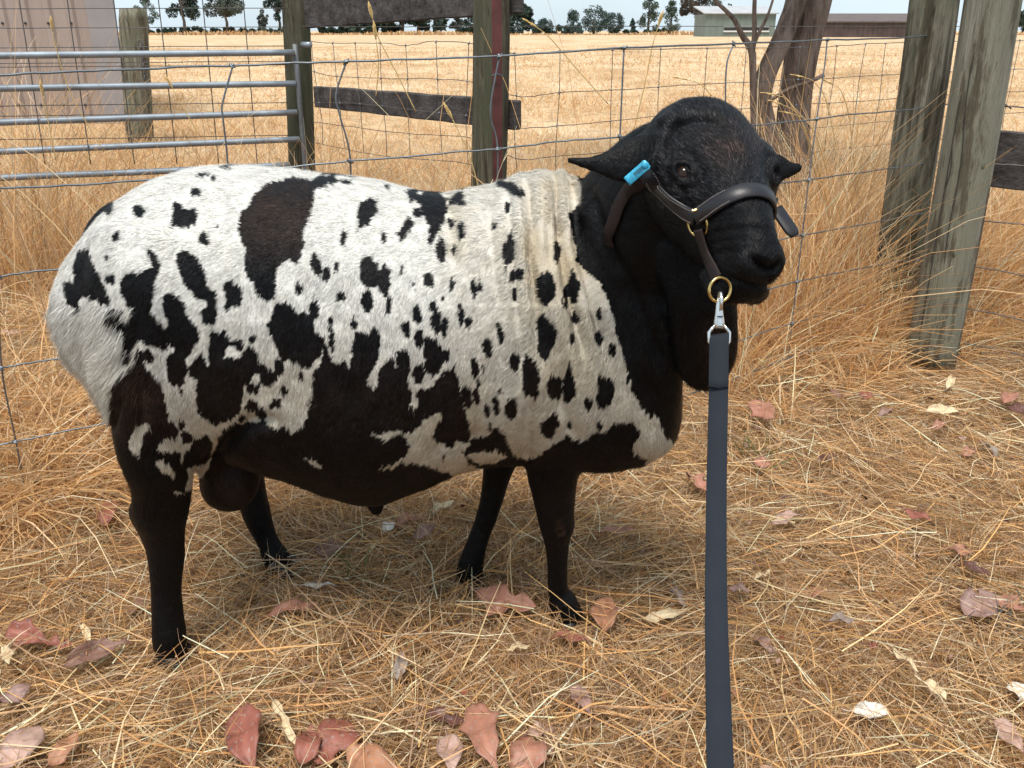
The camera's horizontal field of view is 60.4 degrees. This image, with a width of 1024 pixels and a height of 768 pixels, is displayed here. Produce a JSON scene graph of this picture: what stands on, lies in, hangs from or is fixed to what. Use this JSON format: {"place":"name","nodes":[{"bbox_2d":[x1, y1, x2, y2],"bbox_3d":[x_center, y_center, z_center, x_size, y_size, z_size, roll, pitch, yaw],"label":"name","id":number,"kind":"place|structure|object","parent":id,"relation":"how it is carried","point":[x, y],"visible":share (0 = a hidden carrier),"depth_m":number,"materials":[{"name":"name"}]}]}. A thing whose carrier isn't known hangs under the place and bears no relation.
{"place":"outdoors","nodes":[
{"label":"outdoors","id":0,"kind":"place"},
{"bbox_2d":[0,31,1023,767],"bbox_3d":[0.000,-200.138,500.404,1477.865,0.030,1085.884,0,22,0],"label":"paddock ground","id":1,"kind":"structure","parent":0,"point":[604,39],"depth_m":8.48,"materials":[{"name":"soil"}]},
{"bbox_2d":[0,0,124,123],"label":"corrugated shed","id":2,"kind":"structure","parent":1,"relation":"on","point":[91,37],"depth_m":9.33,"materials":[{"name":"metal"}]},
{"bbox_2d":[119,9,153,142],"bbox_3d":[-3.353,-2.719,7.832,0.344,1.143,0.298,0,22,0],"label":"gate post","id":3,"kind":"object","parent":1,"relation":"on","point":[134,36],"visible":0.74,"depth_m":7.73,"materials":[{"name":"wood"}]},
{"bbox_2d":[133,0,159,33],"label":"paddock tree","id":4,"kind":"object","parent":1,"relation":"on","point":[146,4],"visible":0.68,"depth_m":207.54,"materials":[{"name":"green plant"}]},
{"bbox_2d":[150,28,182,32],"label":"hedge","id":5,"kind":"object","parent":1,"relation":"on","point":[166,30],"visible":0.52,"depth_m":220.90,"materials":[{"name":"green plant"}]},
{"bbox_2d":[165,0,200,31],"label":"paddock tree","id":6,"kind":"object","parent":1,"relation":"on","point":[190,13],"visible":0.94,"depth_m":212.66,"materials":[{"name":"green plant"}]},
{"bbox_2d":[181,26,236,32],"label":"hedge","id":7,"kind":"object","parent":1,"relation":"on","point":[200,30],"visible":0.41,"depth_m":221.07,"materials":[{"name":"green plant"}]},
{"bbox_2d":[204,0,244,32],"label":"paddock tree","id":8,"kind":"object","parent":1,"relation":"on","point":[225,13],"visible":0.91,"depth_m":216.40,"materials":[{"name":"green plant"}]},
{"bbox_2d":[229,27,282,32],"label":"hedge","id":9,"kind":"object","parent":1,"relation":"on","point":[270,30],"visible":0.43,"depth_m":220.52,"materials":[{"name":"green plant"}]},
{"bbox_2d":[256,9,268,27],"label":"paddock tree","id":10,"kind":"object","parent":1,"relation":"on","point":[263,21],"visible":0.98,"depth_m":224.18,"materials":[{"name":"green plant"}]},
{"bbox_2d":[262,0,281,28],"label":"paddock tree","id":11,"kind":"object","parent":1,"relation":"on","point":[276,4],"visible":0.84,"depth_m":226.92,"materials":[{"name":"green plant"}]},
{"bbox_2d":[317,27,367,33],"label":"hedge","id":12,"kind":"object","parent":1,"relation":"on","point":[333,30],"visible":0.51,"depth_m":220.70,"materials":[{"name":"green plant"}]},
{"bbox_2d":[347,19,449,33],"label":"paddock tree","id":13,"kind":"object","parent":1,"relation":"on","point":[436,22],"visible":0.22,"depth_m":207.97,"materials":[{"name":"green plant"}]},
{"bbox_2d":[44,94,801,674],"bbox_3d":[-0.157,0.008,1.351,1.049,0.880,0.522,4,22,9],"label":"ram","id":14,"kind":"object","parent":1,"relation":"on","point":[232,336],"visible":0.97,"depth_m":1.16,"materials":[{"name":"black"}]},
{"bbox_2d":[603,169,798,302],"bbox_3d":[0.210,-0.199,1.062,0.156,0.133,0.241,-15,27,-34],"label":"halter","id":15,"kind":"object","parent":14,"relation":"attached to","point":[706,209],"visible":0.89,"depth_m":1.00,"materials":[{"name":"leather"}]},
{"bbox_2d":[705,291,733,767],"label":"lead","id":16,"kind":"object","parent":15,"relation":"hanging from","point":[719,744],"visible":1,"depth_m":0.85,"materials":[{"name":"black fabric"}]},
{"bbox_2d":[449,18,464,29],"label":"paddock tree","id":17,"kind":"object","parent":1,"relation":"on","point":[458,22],"visible":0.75,"depth_m":213.47,"materials":[{"name":"green plant"}]},
{"bbox_2d":[463,17,472,32],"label":"paddock tree","id":18,"kind":"object","parent":1,"relation":"on","point":[467,21],"visible":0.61,"depth_m":218.72,"materials":[{"name":"green plant"}]},
{"bbox_2d":[0,0,959,482],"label":"wire fence","id":19,"kind":"object","parent":1,"relation":"on","point":[930,34],"visible":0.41,"depth_m":2.58,"materials":[{"name":"grey metal"}]},
{"bbox_2d":[455,27,523,33],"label":"hedge","id":20,"kind":"object","parent":1,"relation":"on","point":[512,30],"visible":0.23,"depth_m":220.00,"materials":[{"name":"green plant"}]},
{"bbox_2d":[0,255,1023,767],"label":"straw litter","id":21,"kind":"object","parent":1,"relation":"on","point":[66,685],"visible":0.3,"depth_m":1.50,"materials":[{"name":"plant"}]},
{"bbox_2d":[0,644,14,664],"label":"fallen leaf","id":22,"kind":"object","parent":21,"relation":"on","point":[5,658],"visible":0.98,"depth_m":1.38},
{"bbox_2d":[0,683,31,702],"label":"fallen leaf","id":23,"kind":"object","parent":21,"relation":"on","point":[23,689],"visible":0.98,"depth_m":1.30,"materials":[{"name":"plant"}]},
{"bbox_2d":[0,726,44,767],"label":"fallen leaf","id":24,"kind":"object","parent":21,"relation":"on","point":[27,737],"visible":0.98,"depth_m":1.19,"materials":[{"name":"plant"}]},
{"bbox_2d":[0,618,47,646],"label":"fallen leaf","id":25,"kind":"object","parent":21,"relation":"on","point":[21,626],"visible":0.96,"depth_m":1.42,"materials":[{"name":"plant"}]},
{"bbox_2d":[38,634,71,649],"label":"fallen leaf","id":26,"kind":"object","parent":21,"relation":"on","point":[54,640],"visible":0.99,"depth_m":1.40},
{"bbox_2d":[45,730,78,767],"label":"fallen leaf","id":27,"kind":"object","parent":21,"relation":"on","point":[54,754],"visible":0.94,"depth_m":1.19,"materials":[{"name":"plant"}]},
{"bbox_2d":[78,618,90,640],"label":"fallen leaf","id":28,"kind":"object","parent":21,"relation":"on","point":[87,634],"visible":0.84,"depth_m":1.44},
{"bbox_2d":[52,637,131,668],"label":"fallen leaf","id":29,"kind":"object","parent":21,"relation":"on","point":[100,652],"visible":1,"depth_m":1.38,"materials":[{"name":"plant"}]},
{"bbox_2d":[93,501,118,528],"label":"fallen leaf","id":30,"kind":"object","parent":21,"relation":"on","point":[107,517],"visible":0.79,"depth_m":1.74,"materials":[{"name":"plant"}]},
{"bbox_2d":[224,698,260,767],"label":"fallen leaf","id":31,"kind":"object","parent":21,"relation":"on","point":[246,741],"visible":0.98,"depth_m":1.20,"materials":[{"name":"plant"}]},
{"bbox_2d":[267,691,296,744],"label":"fallen leaf","id":32,"kind":"object","parent":21,"relation":"on","point":[291,735],"visible":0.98,"depth_m":1.23,"materials":[{"name":"plant"}]},
{"bbox_2d":[256,598,317,616],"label":"fallen leaf","id":33,"kind":"object","parent":21,"relation":"on","point":[286,604],"visible":0.95,"depth_m":1.49,"materials":[{"name":"plant"}]},
{"bbox_2d":[294,724,321,764],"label":"fallen leaf","id":34,"kind":"object","parent":21,"relation":"on","point":[301,746],"visible":0.97,"depth_m":1.19,"materials":[{"name":"plant"}]},
{"bbox_2d":[294,582,335,588],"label":"fallen leaf","id":35,"kind":"object","parent":21,"relation":"on","point":[317,586],"visible":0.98,"depth_m":1.54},
{"bbox_2d":[307,539,348,557],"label":"fallen leaf","id":36,"kind":"object","parent":21,"relation":"on","point":[318,549],"visible":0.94,"depth_m":1.66,"materials":[{"name":"plant"}]},
{"bbox_2d":[312,718,360,767],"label":"fallen leaf","id":37,"kind":"object","parent":21,"relation":"on","point":[346,741],"visible":0.96,"depth_m":1.21,"materials":[{"name":"plant"}]},
{"bbox_2d":[336,742,398,767],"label":"fallen leaf","id":38,"kind":"object","parent":21,"relation":"on","point":[374,757],"visible":0.98,"depth_m":1.17,"materials":[{"name":"plant"}]},
{"bbox_2d":[392,651,408,686],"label":"fallen leaf","id":39,"kind":"object","parent":21,"relation":"on","point":[402,661],"visible":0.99,"depth_m":1.34,"materials":[{"name":"plant"}]},
{"bbox_2d":[394,512,422,526],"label":"fallen leaf","id":40,"kind":"object","parent":21,"relation":"on","point":[398,520],"visible":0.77,"depth_m":1.75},
{"bbox_2d":[409,523,435,540],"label":"fallen leaf","id":41,"kind":"object","parent":21,"relation":"on","point":[430,530],"visible":0.93,"depth_m":1.69,"materials":[{"name":"plant"}]},
{"bbox_2d":[416,707,463,726],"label":"fallen leaf","id":42,"kind":"object","parent":21,"relation":"on","point":[452,719],"visible":0.94,"depth_m":1.25,"materials":[{"name":"plant"}]},
{"bbox_2d":[427,500,455,515],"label":"fallen leaf","id":43,"kind":"object","parent":21,"relation":"on","point":[435,505],"visible":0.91,"depth_m":1.79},
{"bbox_2d":[436,724,463,767],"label":"fallen leaf","id":44,"kind":"object","parent":21,"relation":"on","point":[454,740],"visible":0.98,"depth_m":1.20,"materials":[{"name":"plant"}]},
{"bbox_2d":[458,694,499,767],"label":"fallen leaf","id":45,"kind":"object","parent":21,"relation":"on","point":[482,731],"visible":1,"depth_m":1.21,"materials":[{"name":"plant"}]},
{"bbox_2d":[483,599,509,617],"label":"fallen leaf","id":46,"kind":"object","parent":21,"relation":"on","point":[492,609],"visible":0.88,"depth_m":1.47,"materials":[{"name":"plant"}]},
{"bbox_2d":[468,584,535,611],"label":"fallen leaf","id":47,"kind":"object","parent":21,"relation":"on","point":[504,593],"visible":0.91,"depth_m":1.49,"materials":[{"name":"plant"}]},
{"bbox_2d":[496,641,530,651],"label":"fallen leaf","id":48,"kind":"object","parent":21,"relation":"on","point":[513,646],"visible":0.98,"depth_m":1.39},
{"bbox_2d":[508,732,546,767],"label":"fallen leaf","id":49,"kind":"object","parent":21,"relation":"on","point":[532,747],"visible":0.95,"depth_m":1.18,"materials":[{"name":"plant"}]},
{"bbox_2d":[519,721,544,737],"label":"fallen leaf","id":50,"kind":"object","parent":21,"relation":"on","point":[536,732],"visible":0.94,"depth_m":1.23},
{"bbox_2d":[542,713,558,756],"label":"fallen leaf","id":51,"kind":"object","parent":21,"relation":"on","point":[549,747],"visible":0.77,"depth_m":1.22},
{"bbox_2d":[541,629,589,641],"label":"fallen leaf","id":52,"kind":"object","parent":21,"relation":"on","point":[580,637],"visible":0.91,"depth_m":1.42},
{"bbox_2d":[565,677,590,713],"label":"fallen leaf","id":53,"kind":"object","parent":21,"relation":"on","point":[586,701],"visible":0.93,"depth_m":1.29,"materials":[{"name":"plant"}]},
{"bbox_2d":[586,596,617,634],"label":"fallen leaf","id":54,"kind":"object","parent":21,"relation":"on","point":[610,614],"visible":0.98,"depth_m":1.48,"materials":[{"name":"plant"}]},
{"bbox_2d":[591,526,635,533],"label":"fallen leaf","id":55,"kind":"object","parent":21,"relation":"on","point":[611,528],"visible":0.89,"depth_m":1.71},
{"bbox_2d":[633,607,688,622],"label":"fallen leaf","id":56,"kind":"object","parent":21,"relation":"on","point":[667,613],"visible":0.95,"depth_m":1.47,"materials":[{"name":"plant"}]},
{"bbox_2d":[669,580,685,606],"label":"fallen leaf","id":57,"kind":"object","parent":21,"relation":"on","point":[672,590],"visible":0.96,"depth_m":1.52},
{"bbox_2d":[685,472,705,490],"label":"fallen leaf","id":58,"kind":"object","parent":21,"relation":"on","point":[699,481],"visible":0.88,"depth_m":1.90,"materials":[{"name":"plant"}]},
{"bbox_2d":[728,582,751,592],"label":"fallen leaf","id":59,"kind":"object","parent":21,"relation":"on","point":[734,588],"visible":0.91,"depth_m":1.55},
{"bbox_2d":[745,398,774,419],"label":"fallen leaf","id":60,"kind":"object","parent":21,"relation":"on","point":[756,409],"visible":0.94,"depth_m":2.23,"materials":[{"name":"plant"}]},
{"bbox_2d":[748,456,771,468],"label":"fallen leaf","id":61,"kind":"object","parent":21,"relation":"on","point":[759,462],"visible":0.99,"depth_m":2.00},
{"bbox_2d":[748,628,774,652],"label":"fallen leaf","id":62,"kind":"object","parent":21,"relation":"on","point":[766,639],"visible":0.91,"depth_m":1.41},
{"bbox_2d":[766,509,803,523],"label":"fallen leaf","id":63,"kind":"object","parent":21,"relation":"on","point":[788,514],"visible":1,"depth_m":1.77,"materials":[{"name":"plant"}]},
{"bbox_2d":[818,611,854,623],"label":"fallen leaf","id":64,"kind":"object","parent":21,"relation":"on","point":[842,617],"visible":0.98,"depth_m":1.47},
{"bbox_2d":[841,700,888,718],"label":"fallen leaf","id":65,"kind":"object","parent":21,"relation":"on","point":[874,706],"visible":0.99,"depth_m":1.27,"materials":[{"name":"plant"}]},
{"bbox_2d":[885,639,918,672],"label":"fallen leaf","id":66,"kind":"object","parent":21,"relation":"on","point":[900,656],"visible":0.81,"depth_m":1.38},
{"bbox_2d":[897,505,931,521],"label":"fallen leaf","id":67,"kind":"object","parent":21,"relation":"on","point":[909,512],"visible":0.98,"depth_m":1.78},
{"bbox_2d":[915,674,946,699],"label":"fallen leaf","id":68,"kind":"object","parent":21,"relation":"on","point":[929,682],"visible":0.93,"depth_m":1.31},
{"bbox_2d":[919,403,958,413],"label":"fallen leaf","id":69,"kind":"object","parent":21,"relation":"on","point":[939,407],"visible":0.98,"depth_m":2.23,"materials":[{"name":"plant"}]},
{"bbox_2d":[941,543,972,555],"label":"fallen leaf","id":70,"kind":"object","parent":21,"relation":"on","point":[957,548],"visible":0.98,"depth_m":1.67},
{"bbox_2d":[949,561,989,574],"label":"fallen leaf","id":71,"kind":"object","parent":21,"relation":"on","point":[969,564],"visible":0.94,"depth_m":1.60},
{"bbox_2d":[957,587,998,616],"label":"fallen leaf","id":72,"kind":"object","parent":21,"relation":"on","point":[969,592],"visible":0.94,"depth_m":1.50,"materials":[{"name":"plant"}]},
{"bbox_2d":[988,709,1023,752],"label":"fallen leaf","id":73,"kind":"object","parent":21,"relation":"on","point":[1018,740],"visible":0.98,"depth_m":1.23,"materials":[{"name":"plant"}]},
{"bbox_2d":[992,593,1023,610],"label":"fallen leaf","id":74,"kind":"object","parent":21,"relation":"on","point":[1011,598],"visible":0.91,"depth_m":1.50,"materials":[{"name":"plant"}]},
{"bbox_2d":[1000,391,1019,403],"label":"fallen leaf","id":75,"kind":"object","parent":21,"relation":"on","point":[1006,397],"visible":1,"depth_m":2.30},
{"bbox_2d":[1005,402,1023,414],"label":"fallen leaf","id":76,"kind":"object","parent":21,"relation":"on","point":[1017,407],"visible":1,"depth_m":2.21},
{"bbox_2d":[1007,682,1023,701],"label":"fallen leaf","id":77,"kind":"object","parent":21,"relation":"on","point":[1017,688],"visible":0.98,"depth_m":1.30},
{"bbox_2d":[0,1,1023,611],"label":"long dry grass","id":78,"kind":"structure","parent":1,"relation":"on","point":[848,329],"depth_m":2.63,"materials":[{"name":"plant"}]},
{"bbox_2d":[39,80,55,159],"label":"grass stalk","id":79,"kind":"object","parent":78,"relation":"on","point":[41,87],"depth_m":2.68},
{"bbox_2d":[49,16,103,151],"bbox_3d":[-1.406,-0.965,2.845,0.104,0.420,0.011,0,22,0],"label":"grass stalk","id":80,"kind":"object","parent":78,"relation":"on","point":[51,23],"depth_m":2.84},
{"bbox_2d":[372,22,378,95],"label":"grass stalk","id":81,"kind":"object","parent":78,"relation":"on","point":[374,30],"depth_m":2.42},
{"bbox_2d":[368,1,415,111],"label":"grass stalk","id":82,"kind":"object","parent":78,"relation":"on","point":[370,10],"depth_m":2.43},
{"bbox_2d":[443,102,478,185],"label":"grass stalk","id":83,"kind":"object","parent":78,"relation":"on","point":[448,111],"depth_m":2.22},
{"bbox_2d":[522,18,607,103],"bbox_3d":[0.149,-0.894,2.443,0.246,0.226,0.011,0,22,0],"label":"grass stalk","id":84,"kind":"object","parent":78,"relation":"on","point":[531,23],"depth_m":2.44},
{"bbox_2d":[633,11,663,129],"bbox_3d":[0.392,-0.897,2.550,0.074,0.345,0.011,0,22,0],"label":"grass stalk","id":85,"kind":"object","parent":78,"relation":"on","point":[660,18],"depth_m":2.53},
{"bbox_2d":[760,92,834,235],"bbox_3d":[0.921,-0.674,2.779,0.347,0.476,0.045,-6,23,-16],"label":"grass stalk","id":86,"kind":"object","parent":78,"relation":"on","point":[806,137],"depth_m":2.71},
{"bbox_2d":[768,100,837,239],"bbox_3d":[0.959,-0.663,2.838,0.344,0.489,0.044,-7,23,-16],"label":"grass stalk","id":87,"kind":"object","parent":78,"relation":"on","point":[809,140],"depth_m":2.76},
{"bbox_2d":[779,111,847,237],"bbox_3d":[0.976,-0.662,2.829,0.296,0.417,0.022,-3,22,-7],"label":"grass stalk","id":88,"kind":"object","parent":78,"relation":"on","point":[822,157],"depth_m":2.78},
{"bbox_2d":[790,74,854,234],"bbox_3d":[1.040,-0.747,2.933,0.294,0.541,0.011,0,22,0],"label":"grass stalk","id":89,"kind":"object","parent":78,"relation":"on","point":[832,129],"depth_m":2.89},
{"bbox_2d":[820,78,866,246],"bbox_3d":[1.115,-0.715,2.946,0.244,0.585,0.011,0,22,0],"label":"grass stalk","id":90,"kind":"object","parent":78,"relation":"on","point":[829,82],"depth_m":2.89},
{"bbox_2d":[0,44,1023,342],"bbox_3d":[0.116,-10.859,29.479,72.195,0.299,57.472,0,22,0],"label":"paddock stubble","id":91,"kind":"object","parent":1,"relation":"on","point":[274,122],"visible":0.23,"depth_m":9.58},
{"bbox_2d":[3,368,1023,661],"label":"green shoots","id":92,"kind":"object","parent":1,"relation":"on","point":[777,464],"visible":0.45,"depth_m":1.57,"materials":[{"name":"plant"}]},
{"bbox_2d":[510,3,534,31],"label":"paddock tree","id":93,"kind":"object","parent":1,"relation":"on","point":[528,14],"visible":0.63,"depth_m":222.37,"materials":[{"name":"green plant"}]},
{"bbox_2d":[537,18,553,29],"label":"paddock tree","id":94,"kind":"object","parent":1,"relation":"on","point":[543,21],"visible":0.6,"depth_m":229.58,"materials":[{"name":"green plant"}]},
{"bbox_2d":[531,24,582,33],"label":"hedge","id":95,"kind":"object","parent":1,"relation":"on","point":[547,30],"visible":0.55,"depth_m":221.41,"materials":[{"name":"green plant"}]},
{"bbox_2d":[118,30,1023,34],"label":"grass ridge","id":96,"kind":"structure","parent":1,"relation":"on","point":[263,32],"depth_m":185.96,"materials":[{"name":"plant"}]},
{"bbox_2d":[562,8,583,33],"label":"paddock tree","id":97,"kind":"object","parent":1,"relation":"on","point":[572,14],"visible":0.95,"depth_m":207.29,"materials":[{"name":"green plant"}]},
{"bbox_2d":[581,4,607,33],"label":"paddock tree","id":98,"kind":"object","parent":1,"relation":"on","point":[591,21],"visible":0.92,"depth_m":212.73,"materials":[{"name":"green plant"}]},
{"bbox_2d":[602,12,624,33],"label":"paddock tree","id":99,"kind":"object","parent":1,"relation":"on","point":[611,17],"visible":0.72,"depth_m":218.28,"materials":[{"name":"green plant"}]},
{"bbox_2d":[611,27,672,33],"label":"hedge","id":100,"kind":"object","parent":1,"relation":"on","point":[625,31],"visible":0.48,"depth_m":220.91,"materials":[{"name":"green plant"}]},
{"bbox_2d":[636,0,659,30],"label":"paddock tree","id":101,"kind":"object","parent":1,"relation":"on","point":[651,14],"visible":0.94,"depth_m":228.86,"materials":[{"name":"green plant"}]},
{"bbox_2d":[281,0,1023,186],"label":"rail fence","id":102,"kind":"object","parent":1,"relation":"on","point":[300,18],"visible":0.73,"depth_m":3.08,"materials":[{"name":"wood"}]},
{"bbox_2d":[0,0,307,180],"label":"gate","id":103,"kind":"structure","parent":102,"relation":"attached to","point":[250,84],"depth_m":3.27,"materials":[{"name":"metal"}]},
{"bbox_2d":[663,0,679,34],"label":"paddock tree","id":104,"kind":"object","parent":1,"relation":"on","point":[670,11],"visible":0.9,"depth_m":207.07,"materials":[{"name":"green plant"}]},
{"bbox_2d":[679,0,708,17],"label":"paddock tree","id":105,"kind":"object","parent":1,"relation":"on","point":[686,8],"visible":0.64,"depth_m":211.26,"materials":[{"name":"green plant"}]},
{"bbox_2d":[693,6,779,36],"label":"farm shed","id":106,"kind":"structure","parent":1,"relation":"on","point":[713,16],"depth_m":139.09,"materials":[{"name":"grey metal"}]},
{"bbox_2d":[713,0,831,196],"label":"twin stem tree","id":107,"kind":"object","parent":1,"relation":"on","point":[805,13],"visible":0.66,"depth_m":5.12,"materials":[{"name":"brown plant"}]},
{"bbox_2d":[823,13,957,36],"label":"farm shed","id":108,"kind":"structure","parent":1,"relation":"on","point":[867,19],"depth_m":128.16,"materials":[{"name":"metal"}]},
{"bbox_2d":[904,0,1023,376],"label":"corner post","id":109,"kind":"object","parent":1,"relation":"on","point":[976,140],"visible":0.94,"depth_m":2.42,"materials":[{"name":"grey"}]},
{"bbox_2d":[114,0,1023,30],"label":"sky","id":110,"kind":"structure","parent":0,"point":[630,9],"materials":[{"name":"white"}]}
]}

